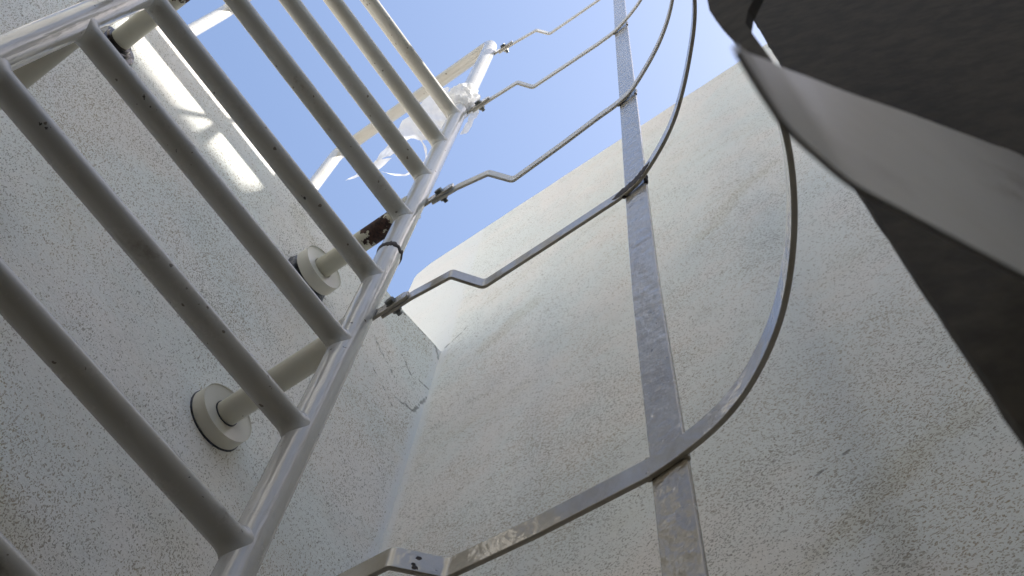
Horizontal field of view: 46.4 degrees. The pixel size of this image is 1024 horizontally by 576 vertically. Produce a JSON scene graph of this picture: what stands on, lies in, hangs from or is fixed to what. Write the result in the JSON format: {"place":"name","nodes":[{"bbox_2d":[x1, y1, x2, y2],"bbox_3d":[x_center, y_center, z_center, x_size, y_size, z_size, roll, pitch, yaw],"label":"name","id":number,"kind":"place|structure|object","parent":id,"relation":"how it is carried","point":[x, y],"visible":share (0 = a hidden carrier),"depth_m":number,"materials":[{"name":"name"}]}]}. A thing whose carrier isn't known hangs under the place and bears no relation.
{"place":"outdoors","nodes":[
{"label":"outdoors","id":0,"kind":"place"},
{"bbox_2d":[177,0,766,297],"label":"sky","id":1,"kind":"structure","parent":0,"point":[520,125],"materials":[{"name":"blue"}]},
{"label":"ground","id":2,"kind":"structure","parent":0,"visible":0},
{"bbox_2d":[0,0,440,575],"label":"stucco wall","id":3,"kind":"structure","parent":2,"relation":"on","point":[82,492],"depth_m":2.25,"materials":[{"name":"white paint"}]},
{"bbox_2d":[0,0,512,575],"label":"ladder","id":4,"kind":"object","parent":3,"relation":"attached to","point":[306,280],"depth_m":1.95,"materials":[{"name":"metal"}]},
{"bbox_2d":[347,82,480,179],"bbox_3d":[-0.290,-0.459,3.631,0.415,0.476,0.148,-39,-76,18],"label":"plastic bag","id":5,"kind":"object","parent":4,"relation":"attached to","point":[467,95],"visible":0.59,"depth_m":3.57,"materials":[{"name":"white plastic"}]},
{"bbox_2d":[337,0,1023,575],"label":"safety cage","id":6,"kind":"object","parent":4,"relation":"attached to","point":[903,120],"visible":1,"depth_m":0.63,"materials":[{"name":"paint"}]},
{"bbox_2d":[377,479,401,554],"bbox_3d":[-0.401,1.159,0.967,0.005,3.780,0.006,-32,-74,17],"label":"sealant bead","id":7,"kind":"object","parent":3,"relation":"attached to","point":[379,550],"visible":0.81,"depth_m":2.55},
{"bbox_2d":[378,44,1023,575],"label":"stucco wall","id":8,"kind":"structure","parent":2,"relation":"on","point":[864,430],"depth_m":2.25,"materials":[{"name":"white paint"}]}
]}

